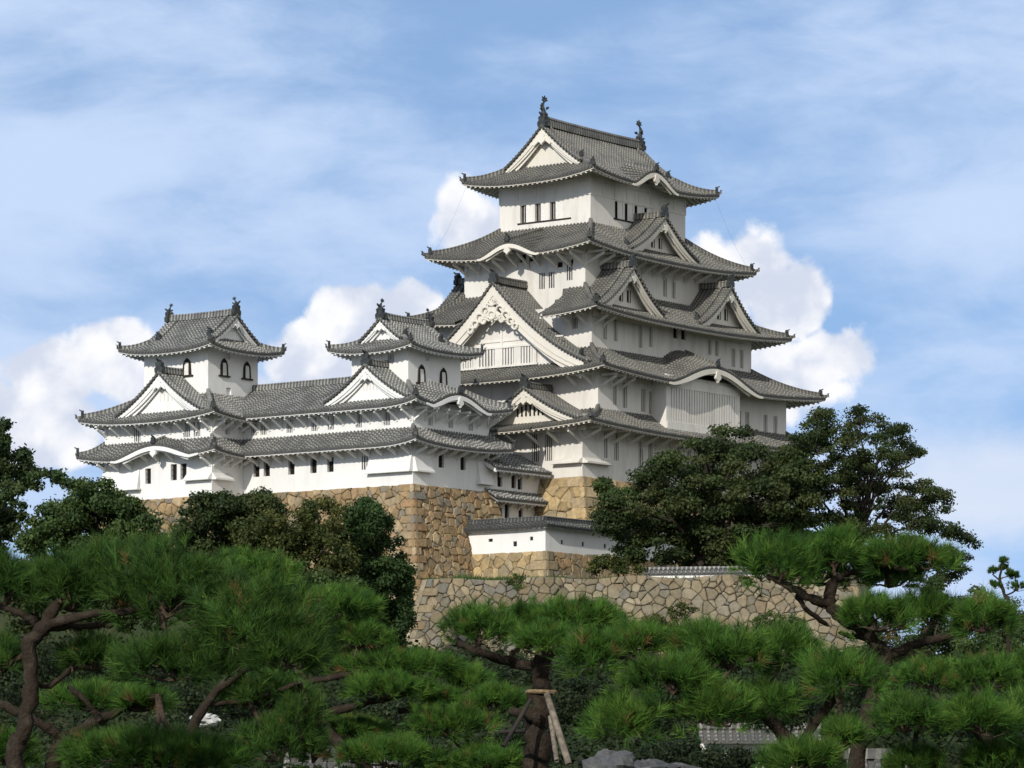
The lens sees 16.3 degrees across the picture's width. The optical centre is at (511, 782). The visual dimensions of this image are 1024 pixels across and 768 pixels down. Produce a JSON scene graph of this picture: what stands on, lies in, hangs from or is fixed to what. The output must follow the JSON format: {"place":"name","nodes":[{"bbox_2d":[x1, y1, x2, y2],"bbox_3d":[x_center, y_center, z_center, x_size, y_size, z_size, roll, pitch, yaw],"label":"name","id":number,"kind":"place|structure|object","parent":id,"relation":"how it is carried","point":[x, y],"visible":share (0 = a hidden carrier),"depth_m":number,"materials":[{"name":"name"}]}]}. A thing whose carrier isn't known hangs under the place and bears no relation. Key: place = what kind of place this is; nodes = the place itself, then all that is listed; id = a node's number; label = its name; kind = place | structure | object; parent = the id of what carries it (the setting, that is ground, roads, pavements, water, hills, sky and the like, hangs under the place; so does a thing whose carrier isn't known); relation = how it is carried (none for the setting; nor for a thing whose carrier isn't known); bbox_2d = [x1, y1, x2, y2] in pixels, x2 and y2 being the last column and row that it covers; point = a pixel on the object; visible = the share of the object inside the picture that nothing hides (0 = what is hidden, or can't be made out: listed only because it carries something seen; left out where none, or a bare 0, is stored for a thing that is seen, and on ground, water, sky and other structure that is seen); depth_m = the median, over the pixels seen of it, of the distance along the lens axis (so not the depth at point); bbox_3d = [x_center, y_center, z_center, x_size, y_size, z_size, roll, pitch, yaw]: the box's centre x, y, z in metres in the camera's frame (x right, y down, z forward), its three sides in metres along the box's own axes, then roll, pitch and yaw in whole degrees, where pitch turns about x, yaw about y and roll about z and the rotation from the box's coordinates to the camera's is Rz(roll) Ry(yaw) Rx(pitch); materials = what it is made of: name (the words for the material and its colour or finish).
{"place":"outdoors","nodes":[
{"label":"outdoors","id":0,"kind":"place"},
{"bbox_2d":[0,595,1021,767],"bbox_3d":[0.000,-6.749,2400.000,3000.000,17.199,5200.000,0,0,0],"label":"ground","id":1,"kind":"structure","parent":0,"point":[139,630],"depth_m":224.25,"materials":[{"name":"plant"}]},
{"bbox_2d":[0,416,75,551],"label":"tree","id":2,"kind":"object","parent":1,"relation":"on","point":[26,474],"visible":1,"depth_m":83.92,"materials":[{"name":"green plant"}]},
{"bbox_2d":[0,643,85,713],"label":"garden shrub","id":3,"kind":"object","parent":1,"relation":"on","point":[48,673],"visible":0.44,"depth_m":99.80,"materials":[{"name":"green plant"}]},
{"bbox_2d":[12,476,168,639],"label":"broadleaf tree","id":4,"kind":"object","parent":1,"relation":"on","point":[69,519],"visible":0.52,"depth_m":233.68,"materials":[{"name":"green plant"}]},
{"bbox_2d":[2,552,185,636],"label":"leafy bush","id":5,"kind":"object","parent":1,"relation":"on","point":[21,625],"visible":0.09,"depth_m":226.98,"materials":[{"name":"green plant"}]},
{"bbox_2d":[0,674,261,767],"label":"garden pine","id":6,"kind":"object","parent":1,"relation":"on","point":[144,746],"visible":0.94,"depth_m":32.64,"materials":[{"name":"green plant"}]},
{"bbox_2d":[98,660,175,716],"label":"garden shrub","id":7,"kind":"object","parent":1,"relation":"on","point":[153,672],"visible":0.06,"depth_m":109.74,"materials":[{"name":"green plant"}]},
{"bbox_2d":[99,497,214,548],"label":"stone rampart","id":8,"kind":"object","parent":1,"relation":"on","point":[172,505],"visible":0.02,"depth_m":288.21,"materials":[{"name":"stone"}]},
{"bbox_2d":[74,297,286,499],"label":"castle keep","id":9,"kind":"structure","parent":8,"relation":"on","point":[171,429],"depth_m":289.42,"materials":[{"name":"white paint"}]},
{"bbox_2d":[135,427,139,441],"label":"window","id":10,"kind":"structure","parent":9,"relation":"in","point":[137,434],"depth_m":290.92,"materials":[{"name":"white paint"}]},
{"bbox_2d":[172,464,176,479],"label":"window","id":11,"kind":"structure","parent":9,"relation":"in","point":[174,475],"depth_m":288.66,"materials":[{"name":"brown wood"}]},
{"bbox_2d":[182,464,186,478],"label":"window","id":12,"kind":"structure","parent":9,"relation":"in","point":[184,469],"depth_m":287.95,"materials":[{"name":"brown wood"}]},
{"bbox_2d":[184,423,189,436],"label":"window","id":13,"kind":"structure","parent":9,"relation":"in","point":[187,428],"depth_m":287.67,"materials":[{"name":"white paint"}]},
{"bbox_2d":[182,358,192,376],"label":"bell window","id":14,"kind":"structure","parent":9,"relation":"in","point":[186,364],"depth_m":289.93,"materials":[{"name":"white wood"}]},
{"bbox_2d":[218,358,230,377],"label":"bell window","id":15,"kind":"structure","parent":9,"relation":"in","point":[224,365],"depth_m":290.07,"materials":[{"name":"white wood"}]},
{"bbox_2d":[241,361,252,380],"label":"bell window","id":16,"kind":"structure","parent":9,"relation":"in","point":[246,369],"depth_m":292.35,"materials":[{"name":"white wood"}]},
{"bbox_2d":[0,508,350,767],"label":"garden pine","id":17,"kind":"object","parent":1,"relation":"on","point":[140,572],"visible":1,"depth_m":29.75,"materials":[{"name":"green plant"}]},
{"bbox_2d":[189,713,220,726],"bbox_3d":[-5.122,-1.052,59.997,0.504,0.262,0.476,0,0,-32],"label":"garden rock","id":18,"kind":"object","parent":1,"relation":"on","point":[206,721],"visible":0.57,"depth_m":59.83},
{"bbox_2d":[166,676,263,726],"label":"garden shrub","id":19,"kind":"object","parent":1,"relation":"on","point":[190,698],"visible":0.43,"depth_m":119.60,"materials":[{"name":"green plant"}]},
{"bbox_2d":[169,485,290,612],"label":"broadleaf tree","id":20,"kind":"object","parent":1,"relation":"on","point":[221,515],"visible":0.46,"depth_m":241.80,"materials":[{"name":"green plant"}]},
{"bbox_2d":[171,661,341,767],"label":"garden pine","id":21,"kind":"object","parent":1,"relation":"on","point":[298,702],"visible":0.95,"depth_m":34.98,"materials":[{"name":"green plant"}]},
{"bbox_2d":[221,697,293,727],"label":"garden shrub","id":22,"kind":"object","parent":1,"relation":"on","point":[242,714],"visible":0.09,"depth_m":149.83,"materials":[{"name":"green plant"}]},
{"bbox_2d":[181,557,386,661],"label":"leafy bush","id":23,"kind":"object","parent":1,"relation":"on","point":[319,576],"visible":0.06,"depth_m":233.80,"materials":[{"name":"green plant"}]},
{"bbox_2d":[225,494,362,619],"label":"tree","id":24,"kind":"object","parent":1,"relation":"on","point":[313,536],"visible":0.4,"depth_m":238.49,"materials":[{"name":"green plant"}]},
{"bbox_2d":[286,763,355,767],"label":"leafy bush","id":25,"kind":"object","parent":1,"relation":"on","point":[320,766],"visible":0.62,"depth_m":86.03,"materials":[{"name":"green plant"}]},
{"bbox_2d":[282,746,401,767],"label":"garden wall","id":26,"kind":"structure","parent":1,"relation":"on","point":[324,764],"depth_m":94.60,"materials":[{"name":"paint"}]},
{"bbox_2d":[318,690,365,718],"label":"garden shrub","id":27,"kind":"object","parent":1,"relation":"on","point":[346,700],"visible":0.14,"depth_m":128.95,"materials":[{"name":"green plant"}]},
{"bbox_2d":[213,543,530,767],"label":"garden pine","id":28,"kind":"object","parent":1,"relation":"on","point":[395,679],"visible":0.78,"depth_m":40.68,"materials":[{"name":"green plant"}]},
{"bbox_2d":[330,494,418,650],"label":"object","id":29,"kind":"object","parent":1,"relation":"on","point":[367,519],"visible":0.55,"depth_m":244.22,"materials":[{"name":"green plant"}]},
{"bbox_2d":[271,483,501,602],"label":"stone rampart","id":30,"kind":"object","parent":1,"relation":"on","point":[431,522],"visible":0.3,"depth_m":279.99,"materials":[{"name":"stone"}]},
{"bbox_2d":[230,376,351,495],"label":"connecting gallery","id":31,"kind":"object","parent":30,"relation":"on","point":[291,435],"visible":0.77,"depth_m":286.12,"materials":[{"name":"white paint"}]},
{"bbox_2d":[261,422,265,434],"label":"window","id":32,"kind":"structure","parent":31,"relation":"in","point":[263,429],"depth_m":287.81,"materials":[{"name":"white paint"}]},
{"bbox_2d":[265,463,269,475],"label":"window","id":33,"kind":"structure","parent":31,"relation":"in","point":[267,471],"depth_m":287.67,"materials":[{"name":"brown wood"}]},
{"bbox_2d":[287,420,291,432],"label":"window","id":34,"kind":"structure","parent":31,"relation":"in","point":[289,429],"depth_m":286.20,"materials":[{"name":"white paint"}]},
{"bbox_2d":[311,459,316,472],"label":"window","id":35,"kind":"structure","parent":31,"relation":"in","point":[314,463],"depth_m":284.81,"materials":[{"name":"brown wood"}]},
{"bbox_2d":[328,458,333,471],"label":"window","id":36,"kind":"structure","parent":31,"relation":"in","point":[331,464],"depth_m":283.77,"materials":[{"name":"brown wood"}]},
{"bbox_2d":[322,298,516,491],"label":"castle keep","id":37,"kind":"structure","parent":30,"relation":"on","point":[409,408],"depth_m":281.57,"materials":[{"name":"white paint"}]},
{"bbox_2d":[357,414,361,427],"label":"window","id":38,"kind":"structure","parent":37,"relation":"in","point":[359,415],"depth_m":281.90,"materials":[{"name":"white paint"}]},
{"bbox_2d":[363,456,367,469],"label":"window","id":39,"kind":"structure","parent":37,"relation":"in","point":[365,459],"depth_m":281.56,"materials":[{"name":"white paint"}]},
{"bbox_2d":[385,412,389,424],"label":"window","id":40,"kind":"structure","parent":37,"relation":"in","point":[387,416],"depth_m":280.12,"materials":[{"name":"white paint"}]},
{"bbox_2d":[416,364,425,383],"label":"bell window","id":41,"kind":"structure","parent":37,"relation":"in","point":[421,370],"depth_m":282.38,"materials":[{"name":"white wood"}]},
{"bbox_2d":[439,368,447,384],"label":"bell window","id":42,"kind":"structure","parent":37,"relation":"in","point":[443,374],"depth_m":284.67,"materials":[{"name":"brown wood"}]},
{"bbox_2d":[460,457,463,469],"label":"window","id":43,"kind":"structure","parent":37,"relation":"in","point":[461,459],"depth_m":283.91,"materials":[{"name":"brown wood"}]},
{"bbox_2d":[355,700,439,740],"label":"garden shrub","id":44,"kind":"object","parent":1,"relation":"on","point":[382,711],"visible":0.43,"depth_m":119.14,"materials":[{"name":"green plant"}]},
{"bbox_2d":[392,684,470,723],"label":"garden shrub","id":45,"kind":"object","parent":1,"relation":"on","point":[406,703],"visible":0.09,"depth_m":104.52,"materials":[{"name":"green plant"}]},
{"bbox_2d":[464,661,523,704],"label":"garden shrub","id":46,"kind":"object","parent":1,"relation":"on","point":[509,677],"visible":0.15,"depth_m":149.69,"materials":[{"name":"green plant"}]},
{"bbox_2d":[0,628,1023,767],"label":"hillside shrubs","id":47,"kind":"object","parent":1,"relation":"on","point":[584,753],"visible":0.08,"depth_m":215.55,"materials":[{"name":"green plant"}]},
{"bbox_2d":[482,721,560,760],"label":"garden shrub","id":48,"kind":"object","parent":1,"relation":"on","point":[515,736],"visible":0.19,"depth_m":89.40,"materials":[{"name":"green plant"}]},
{"bbox_2d":[431,590,630,767],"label":"garden pine","id":49,"kind":"object","parent":1,"relation":"on","point":[527,626],"visible":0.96,"depth_m":36.90,"materials":[{"name":"green plant"}]},
{"bbox_2d":[499,729,527,733],"bbox_3d":[0.014,-0.517,36.400,0.042,0.042,0.477,0,0,-33],"label":"support post","id":50,"kind":"object","parent":49,"relation":"attached to","point":[516,731],"visible":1,"depth_m":36.34,"materials":[{"name":"brown wood"}]},
{"bbox_2d":[502,698,531,747],"bbox_3d":[0.051,-0.602,36.400,0.045,0.515,0.516,0,0,35],"label":"support post","id":51,"kind":"object","parent":49,"relation":"attached to","point":[516,723],"visible":1,"depth_m":36.38,"materials":[{"name":"brown wood"}]},
{"bbox_2d":[544,692,571,765],"bbox_3d":[0.466,-0.541,36.400,0.071,0.758,0.513,0,0,-28],"label":"support post","id":52,"kind":"object","parent":49,"relation":"attached to","point":[557,729],"visible":1,"depth_m":36.37,"materials":[{"name":"brown wood"}]},
{"bbox_2d":[548,715,558,762],"bbox_3d":[0.423,-0.443,36.400,0.054,0.487,0.442,0,0,-8],"label":"support post","id":53,"kind":"object","parent":1,"relation":"on","point":[554,744],"visible":1,"depth_m":36.35,"materials":[{"name":"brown wood"}]},
{"bbox_2d":[548,674,618,729],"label":"garden shrub","id":54,"kind":"object","parent":1,"relation":"on","point":[564,714],"visible":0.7,"depth_m":119.55,"materials":[{"name":"green plant"}]},
{"bbox_2d":[582,748,635,767],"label":"garden rock","id":55,"kind":"object","parent":1,"relation":"on","point":[605,758],"visible":1,"depth_m":49.77,"materials":[{"name":"stone"}]},
{"bbox_2d":[403,574,876,659],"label":"stone rampart","id":56,"kind":"object","parent":1,"relation":"on","point":[716,595],"visible":0.19,"depth_m":260.89,"materials":[{"name":"stone"}]},
{"bbox_2d":[505,571,528,590],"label":"creeper","id":57,"kind":"object","parent":56,"relation":"hanging from","point":[511,581],"visible":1,"depth_m":263.10,"materials":[{"name":"green plant"}]},
{"bbox_2d":[426,573,776,580],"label":"grass","id":58,"kind":"structure","parent":56,"relation":"on","point":[503,577],"depth_m":263.96,"materials":[{"name":"green plant"}]},
{"bbox_2d":[584,552,646,578],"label":"leafy bush","id":59,"kind":"object","parent":56,"relation":"on","point":[615,564],"visible":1,"depth_m":262.25,"materials":[{"name":"green plant"}]},
{"bbox_2d":[642,564,769,577],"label":"coped wall","id":60,"kind":"structure","parent":56,"relation":"on","point":[687,572],"depth_m":261.63,"materials":[{"name":"tile"}]},
{"bbox_2d":[596,688,689,740],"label":"garden shrub","id":61,"kind":"object","parent":1,"relation":"on","point":[668,723],"visible":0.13,"depth_m":105.02,"materials":[{"name":"green plant"}]},
{"bbox_2d":[639,613,675,657],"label":"leafy bush","id":62,"kind":"object","parent":1,"relation":"on","point":[657,615],"visible":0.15,"depth_m":224.37,"materials":[{"name":"green plant"}]},
{"bbox_2d":[634,759,681,767],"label":"garden rock","id":63,"kind":"object","parent":1,"relation":"on","point":[651,763],"visible":0.81,"depth_m":50.79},
{"bbox_2d":[666,602,698,625],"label":"sapling","id":64,"kind":"object","parent":1,"relation":"on","point":[680,605],"visible":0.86,"depth_m":235.03,"materials":[{"name":"green plant"}]},
{"bbox_2d":[633,734,738,767],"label":"garden shrub","id":65,"kind":"object","parent":1,"relation":"on","point":[679,752],"visible":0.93,"depth_m":89.65,"materials":[{"name":"green plant"}]},
{"bbox_2d":[671,762,700,767],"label":"garden rock","id":66,"kind":"object","parent":1,"relation":"on","point":[685,765],"visible":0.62,"depth_m":51.85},
{"bbox_2d":[666,694,732,724],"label":"garden shrub","id":67,"kind":"object","parent":1,"relation":"on","point":[679,718],"visible":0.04,"depth_m":140.05,"materials":[{"name":"green plant"}]},
{"bbox_2d":[548,607,896,767],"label":"garden pine","id":68,"kind":"object","parent":1,"relation":"on","point":[705,642],"visible":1,"depth_m":32.62,"materials":[{"name":"green plant"}]},
{"bbox_2d":[666,743,832,767],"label":"leafy bush","id":69,"kind":"object","parent":1,"relation":"on","point":[741,757],"visible":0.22,"depth_m":149.33,"materials":[{"name":"green plant"}]},
{"bbox_2d":[697,723,820,767],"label":"garden wall","id":70,"kind":"structure","parent":1,"relation":"on","point":[728,737],"depth_m":164.47,"materials":[{"name":"paint"}]},
{"bbox_2d":[751,609,810,638],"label":"leafy bush","id":71,"kind":"object","parent":1,"relation":"on","point":[760,620],"visible":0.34,"depth_m":234.50,"materials":[{"name":"green plant"}]},
{"bbox_2d":[741,678,829,732],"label":"garden shrub","id":72,"kind":"object","parent":1,"relation":"on","point":[799,721],"visible":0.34,"depth_m":114.41,"materials":[{"name":"green plant"}]},
{"bbox_2d":[817,671,895,712],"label":"garden shrub","id":73,"kind":"object","parent":1,"relation":"on","point":[857,694],"visible":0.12,"depth_m":129.44,"materials":[{"name":"green plant"}]},
{"bbox_2d":[725,518,1023,767],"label":"garden pine","id":74,"kind":"object","parent":1,"relation":"on","point":[815,558],"visible":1,"depth_m":35.83,"materials":[{"name":"green plant"}]},
{"bbox_2d":[843,748,907,767],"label":"garden wall","id":75,"kind":"structure","parent":1,"relation":"on","point":[871,759],"depth_m":89.80,"materials":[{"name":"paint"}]},
{"bbox_2d":[876,681,954,732],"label":"garden shrub","id":76,"kind":"object","parent":1,"relation":"on","point":[914,690],"visible":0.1,"depth_m":109.92,"materials":[{"name":"green plant"}]},
{"bbox_2d":[842,596,1023,700],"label":"broadleaf tree","id":77,"kind":"object","parent":1,"relation":"on","point":[944,646],"visible":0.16,"depth_m":203.80,"materials":[{"name":"green plant"}]},
{"bbox_2d":[919,575,946,634],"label":"leafy bush","id":78,"kind":"object","parent":1,"relation":"on","point":[936,581],"visible":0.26,"depth_m":189.41,"materials":[{"name":"green plant"}]},
{"bbox_2d":[883,643,1023,767],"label":"garden pine","id":79,"kind":"object","parent":1,"relation":"on","point":[1005,668],"visible":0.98,"depth_m":47.90,"materials":[{"name":"green plant"}]},
{"bbox_2d":[947,583,1023,648],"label":"leafy bush","id":80,"kind":"object","parent":1,"relation":"on","point":[1002,633],"visible":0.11,"depth_m":164.49,"materials":[{"name":"green plant"}]},
{"bbox_2d":[949,620,1023,685],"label":"leafy bush","id":81,"kind":"object","parent":1,"relation":"on","point":[965,645],"visible":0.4,"depth_m":149.52,"materials":[{"name":"green plant"}]},
{"bbox_2d":[950,684,1023,739],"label":"garden shrub","id":82,"kind":"object","parent":1,"relation":"on","point":[966,732],"visible":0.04,"depth_m":95.11,"materials":[{"name":"green plant"}]},
{"bbox_2d":[987,555,1023,690],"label":"pine","id":83,"kind":"object","parent":1,"relation":"on","point":[1009,573],"visible":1,"depth_m":129.95,"materials":[{"name":"green plant"}]},
{"bbox_2d":[0,0,1023,653],"label":"sky","id":84,"kind":"structure","parent":0,"point":[295,161],"materials":[{"name":"blue"}]},
{"bbox_2d":[590,475,643,542],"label":"leafy bush","id":85,"kind":"object","parent":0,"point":[602,484],"visible":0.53,"depth_m":280.51,"materials":[{"name":"green plant"}]},
{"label":"terrace","id":86,"kind":"structure","parent":0,"visible":0},
{"bbox_2d":[534,476,780,575],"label":"stone rampart","id":87,"kind":"object","parent":86,"relation":"on","point":[571,497],"visible":0.05,"depth_m":289.87,"materials":[{"name":"stone"}]},
{"bbox_2d":[483,453,551,517],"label":"stepped passage house","id":88,"kind":"structure","parent":87,"relation":"on","point":[513,490],"depth_m":288.81,"materials":[{"name":"white paint"}]},
{"bbox_2d":[464,515,676,578],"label":"plaster wall","id":89,"kind":"structure","parent":87,"relation":"on","point":[541,546],"depth_m":280.40,"materials":[{"name":"paint"}]},
{"bbox_2d":[405,95,828,497],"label":"castle keep","id":90,"kind":"structure","parent":87,"relation":"on","point":[592,303],"depth_m":298.91,"materials":[{"name":"paint"}]},
{"bbox_2d":[461,320,562,370],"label":"gable window","id":91,"kind":"structure","parent":90,"relation":"in","point":[501,356],"depth_m":296.37,"materials":[{"name":"paint"}]},
{"bbox_2d":[522,204,532,222],"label":"window","id":92,"kind":"structure","parent":90,"relation":"in","point":[527,211],"depth_m":302.58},
{"bbox_2d":[533,435,538,461],"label":"window","id":93,"kind":"structure","parent":90,"relation":"in","point":[535,448],"depth_m":292.56,"materials":[{"name":"paint"}]},
{"bbox_2d":[537,202,547,220],"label":"window","id":94,"kind":"structure","parent":90,"relation":"in","point":[542,209],"depth_m":301.63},
{"bbox_2d":[540,273,544,288],"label":"window","id":95,"kind":"structure","parent":90,"relation":"in","point":[542,275],"depth_m":298.18,"materials":[{"name":"paint"}]},
{"bbox_2d":[546,434,551,460],"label":"window","id":96,"kind":"structure","parent":90,"relation":"in","point":[548,439],"depth_m":291.70,"materials":[{"name":"paint"}]},
{"bbox_2d":[550,272,553,287],"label":"window","id":97,"kind":"structure","parent":90,"relation":"in","point":[551,273],"depth_m":297.53,"materials":[{"name":"paint"}]},
{"bbox_2d":[552,201,562,218],"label":"window","id":98,"kind":"structure","parent":90,"relation":"in","point":[557,207],"depth_m":300.74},
{"bbox_2d":[568,263,571,279],"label":"window","id":99,"kind":"structure","parent":90,"relation":"in","point":[569,268],"depth_m":296.37,"materials":[{"name":"paint"}]},
{"bbox_2d":[573,318,577,328],"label":"window","id":100,"kind":"structure","parent":90,"relation":"in","point":[575,320],"depth_m":294.35,"materials":[{"name":"paint"}]},
{"bbox_2d":[604,432,606,457],"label":"window","id":101,"kind":"structure","parent":90,"relation":"in","point":[605,440],"depth_m":292.27,"materials":[{"name":"paint"}]},
{"bbox_2d":[614,434,617,460],"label":"window","id":102,"kind":"structure","parent":90,"relation":"in","point":[616,435],"depth_m":293.63,"materials":[{"name":"paint"}]},
{"bbox_2d":[615,202,621,218],"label":"window","id":103,"kind":"structure","parent":90,"relation":"in","point":[618,205],"depth_m":302.07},
{"bbox_2d":[623,382,625,407],"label":"window","id":104,"kind":"structure","parent":90,"relation":"in","point":[624,390],"depth_m":294.50,"materials":[{"name":"paint"}]},
{"bbox_2d":[625,204,631,220],"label":"window","id":105,"kind":"structure","parent":90,"relation":"in","point":[628,207],"depth_m":303.25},
{"bbox_2d":[627,290,630,302],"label":"gable window","id":106,"kind":"structure","parent":90,"relation":"in","point":[628,291],"depth_m":296.37,"materials":[{"name":"paint"}]},
{"bbox_2d":[635,206,641,212],"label":"window","id":107,"kind":"structure","parent":90,"relation":"in","point":[638,209],"depth_m":304.44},
{"bbox_2d":[639,325,640,347],"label":"window","id":108,"kind":"structure","parent":90,"relation":"in","point":[639,325],"depth_m":298.84,"materials":[{"name":"paint"}]},
{"bbox_2d":[639,442,641,465],"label":"window","id":109,"kind":"structure","parent":90,"relation":"in","point":[640,450],"depth_m":296.37,"materials":[{"name":"paint"}]},
{"bbox_2d":[641,389,643,411],"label":"window","id":110,"kind":"structure","parent":90,"relation":"in","point":[642,390],"depth_m":296.52,"materials":[{"name":"paint"}]},
{"bbox_2d":[648,443,651,464],"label":"window","id":111,"kind":"structure","parent":90,"relation":"in","point":[649,445],"depth_m":297.31,"materials":[{"name":"paint"}]},
{"bbox_2d":[649,327,651,346],"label":"window","id":112,"kind":"structure","parent":90,"relation":"in","point":[650,328],"depth_m":300.16,"materials":[{"name":"paint"}]},
{"bbox_2d":[649,391,651,413],"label":"window","id":113,"kind":"structure","parent":90,"relation":"in","point":[650,393],"depth_m":297.39,"materials":[{"name":"paint"}]},
{"bbox_2d":[663,279,665,296],"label":"window","id":114,"kind":"structure","parent":90,"relation":"in","point":[664,282],"depth_m":304.81,"materials":[{"name":"paint"}]},
{"bbox_2d":[724,309,727,320],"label":"gable window","id":115,"kind":"structure","parent":90,"relation":"in","point":[725,310],"depth_m":308.03,"materials":[{"name":"paint"}]},
{"bbox_2d":[588,422,828,566],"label":"broadleaf tree","id":116,"kind":"object","parent":86,"relation":"on","point":[704,536],"visible":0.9,"depth_m":265.26,"materials":[{"name":"green plant"}]},
{"bbox_2d":[778,403,983,590],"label":"broadleaf tree","id":117,"kind":"object","parent":86,"relation":"on","point":[866,479],"visible":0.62,"depth_m":269.90,"materials":[{"name":"green plant"}]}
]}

